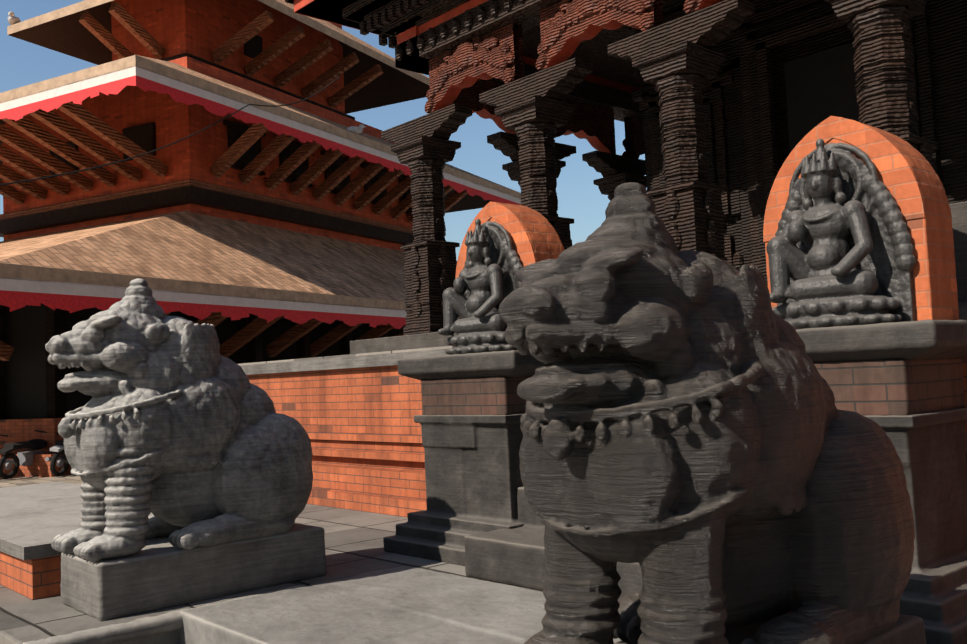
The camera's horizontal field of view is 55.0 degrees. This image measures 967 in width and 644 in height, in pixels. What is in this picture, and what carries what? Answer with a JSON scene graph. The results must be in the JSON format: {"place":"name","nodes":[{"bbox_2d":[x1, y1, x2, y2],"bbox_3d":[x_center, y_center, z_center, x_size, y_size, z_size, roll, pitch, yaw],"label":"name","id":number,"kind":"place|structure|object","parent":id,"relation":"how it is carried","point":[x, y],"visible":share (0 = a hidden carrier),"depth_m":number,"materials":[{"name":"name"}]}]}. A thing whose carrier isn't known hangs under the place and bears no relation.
{"place":"outdoors","nodes":[
{"label":"outdoors","id":0,"kind":"place"},
{"bbox_2d":[0,474,82,487],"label":"ground","id":1,"kind":"structure","parent":0,"point":[20,480],"depth_m":13.98,"materials":[{"name":"grey stone"}]},
{"bbox_2d":[0,430,57,478],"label":"motorbike","id":2,"kind":"object","parent":1,"relation":"on","point":[25,458],"visible":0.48,"depth_m":14.51,"materials":[{"name":"metal"}]},
{"bbox_2d":[45,440,68,476],"bbox_3d":[-6.494,2.086,14.899,0.462,0.695,1.281,5,-2,13],"label":"motorbike","id":3,"kind":"object","parent":1,"relation":"on","point":[58,448],"visible":0.23,"depth_m":14.42,"materials":[{"name":"metal"}]},
{"bbox_2d":[0,482,153,599],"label":"side platform","id":4,"kind":"structure","parent":1,"relation":"on","point":[35,519],"depth_m":4.83,"materials":[{"name":"stone"}]},
{"bbox_2d":[0,0,520,476],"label":"pagoda","id":5,"kind":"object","parent":1,"relation":"on","point":[252,233],"visible":0.6,"depth_m":19.90,"materials":[{"name":"tile"}]},
{"bbox_2d":[7,11,20,24],"bbox_3d":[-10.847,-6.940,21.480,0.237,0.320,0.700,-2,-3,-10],"label":"pigeon","id":6,"kind":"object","parent":5,"relation":"on","point":[12,19],"depth_m":21.29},
{"bbox_2d":[0,77,339,185],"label":"cable","id":7,"kind":"object","parent":5,"relation":"attached to","point":[160,147],"visible":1,"depth_m":14.46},
{"bbox_2d":[347,124,365,133],"bbox_3d":[-2.977,-4.376,21.233,0.612,0.280,0.208,-3,-3,0],"label":"pigeon","id":8,"kind":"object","parent":5,"relation":"on","point":[356,129],"depth_m":21.15,"materials":[{"name":"grey"}]},
{"bbox_2d":[0,504,542,643],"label":"platform paving","id":9,"kind":"structure","parent":1,"relation":"on","point":[354,544],"depth_m":4.63,"materials":[{"name":"grey stone"}]},
{"bbox_2d":[60,523,326,620],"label":"statue plinth","id":10,"kind":"structure","parent":9,"relation":"on","point":[156,573],"depth_m":4.20,"materials":[{"name":"grey stone"}]},
{"bbox_2d":[45,278,312,561],"bbox_3d":[-1.424,0.424,4.489,1.277,1.256,0.670,1,-5,-42],"label":"lion","id":11,"kind":"object","parent":10,"relation":"on","point":[184,433],"visible":1,"depth_m":4.23},
{"bbox_2d":[383,350,544,565],"bbox_3d":[0.069,0.720,5.178,0.843,1.090,1.043,1,-5,-42],"label":"pedestal","id":12,"kind":"object","parent":9,"relation":"on","point":[474,483],"depth_m":4.95,"materials":[{"name":"grey stone"}]},
{"bbox_2d":[438,219,522,354],"bbox_3d":[-0.026,-0.201,5.183,0.358,0.760,0.606,1,-5,-42],"label":"deity statue","id":13,"kind":"object","parent":12,"relation":"on","point":[485,283],"visible":0.81,"depth_m":5.13,"materials":[{"name":"grey stone"}]},
{"bbox_2d":[488,202,563,266],"bbox_3d":[0.160,-0.252,5.357,0.264,0.871,0.684,1,-5,-42],"label":"niche","id":14,"kind":"object","parent":12,"relation":"on","point":[543,237],"visible":0.17,"depth_m":5.17,"materials":[{"name":"brick"}]},
{"bbox_2d":[455,201,534,278],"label":"brick arch","id":15,"kind":"structure","parent":14,"relation":"attached to","point":[507,219],"depth_m":5.21,"materials":[{"name":"orange brick"}]},
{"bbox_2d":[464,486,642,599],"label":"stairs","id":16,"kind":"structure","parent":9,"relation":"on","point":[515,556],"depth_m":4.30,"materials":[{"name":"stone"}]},
{"bbox_2d":[247,356,966,470],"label":"brick plinth","id":17,"kind":"object","parent":9,"relation":"on","point":[382,400],"visible":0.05,"depth_m":7.35,"materials":[{"name":"brick"}]},
{"bbox_2d":[238,302,966,365],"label":"coping","id":18,"kind":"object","parent":17,"relation":"on","point":[961,304],"depth_m":7.32,"materials":[{"name":"grey stone"}]},
{"bbox_2d":[350,201,966,353],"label":"stone ledge","id":19,"kind":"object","parent":18,"relation":"on","point":[959,229],"depth_m":6.69,"materials":[{"name":"grey stone"}]},
{"bbox_2d":[381,0,937,334],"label":"columns","id":20,"kind":"structure","parent":19,"relation":"on","point":[677,61],"depth_m":5.42,"materials":[{"name":"brown wood"}]},
{"bbox_2d":[285,0,679,121],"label":"temple entablature","id":21,"kind":"structure","parent":20,"relation":"on","point":[609,82],"depth_m":7.24,"materials":[{"name":"brown wood"}]},
{"bbox_2d":[360,0,818,270],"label":"temple dentils","id":22,"kind":"object","parent":21,"relation":"attached to","point":[386,16],"visible":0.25,"depth_m":6.84,"materials":[{"name":"brown wood"}]},
{"bbox_2d":[425,0,720,158],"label":"temple toranas","id":23,"kind":"object","parent":20,"relation":"attached to","point":[463,73],"visible":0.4,"depth_m":6.54,"materials":[{"name":"brown wood"}]},
{"bbox_2d":[632,0,966,286],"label":"temple wall","id":24,"kind":"structure","parent":19,"relation":"on","point":[780,86],"depth_m":6.19,"materials":[{"name":"brown wood"}]},
{"bbox_2d":[241,306,966,517],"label":"plinth bands","id":25,"kind":"object","parent":17,"relation":"attached to","point":[396,492],"visible":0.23,"depth_m":7.04,"materials":[{"name":"orange brick"}]},
{"bbox_2d":[796,319,966,643],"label":"pedestal","id":26,"kind":"object","parent":9,"relation":"on","point":[931,449],"depth_m":3.32,"materials":[{"name":"grey stone"}]},
{"bbox_2d":[766,139,915,329],"bbox_3d":[1.347,-0.351,3.668,0.358,0.760,0.606,1,-5,-42],"label":"deity statue","id":27,"kind":"object","parent":26,"relation":"on","point":[840,249],"visible":0.88,"depth_m":3.60,"materials":[{"name":"grey stone"}]},
{"bbox_2d":[765,120,958,320],"bbox_3d":[1.533,-0.403,3.842,0.264,0.871,0.683,1,-5,-42],"label":"niche","id":28,"kind":"object","parent":26,"relation":"on","point":[930,232],"visible":0.35,"depth_m":3.57,"materials":[{"name":"brick"}]},
{"bbox_2d":[763,116,923,241],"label":"brick arch","id":29,"kind":"structure","parent":28,"relation":"attached to","point":[883,153],"depth_m":3.71,"materials":[{"name":"brick"}]},
{"bbox_2d":[180,566,620,643],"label":"platform slabs","id":30,"kind":"structure","parent":1,"relation":"on","point":[404,605],"depth_m":3.86,"materials":[{"name":"grey stone"}]},
{"bbox_2d":[23,585,306,643],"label":"platform nosing","id":31,"kind":"object","parent":30,"relation":"on","point":[140,628],"visible":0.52,"depth_m":3.83,"materials":[{"name":"stone"}]},
{"bbox_2d":[614,611,925,643],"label":"statue plinth","id":32,"kind":"structure","parent":30,"relation":"on","point":[907,629],"depth_m":2.50,"materials":[{"name":"grey stone"}]},
{"bbox_2d":[498,182,914,643],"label":"lion","id":33,"kind":"object","parent":32,"relation":"on","point":[704,452],"visible":1,"depth_m":2.10},
{"bbox_2d":[0,0,646,260],"label":"sky","id":34,"kind":"structure","parent":0,"point":[22,63],"materials":[{"name":"blue"}]}
]}

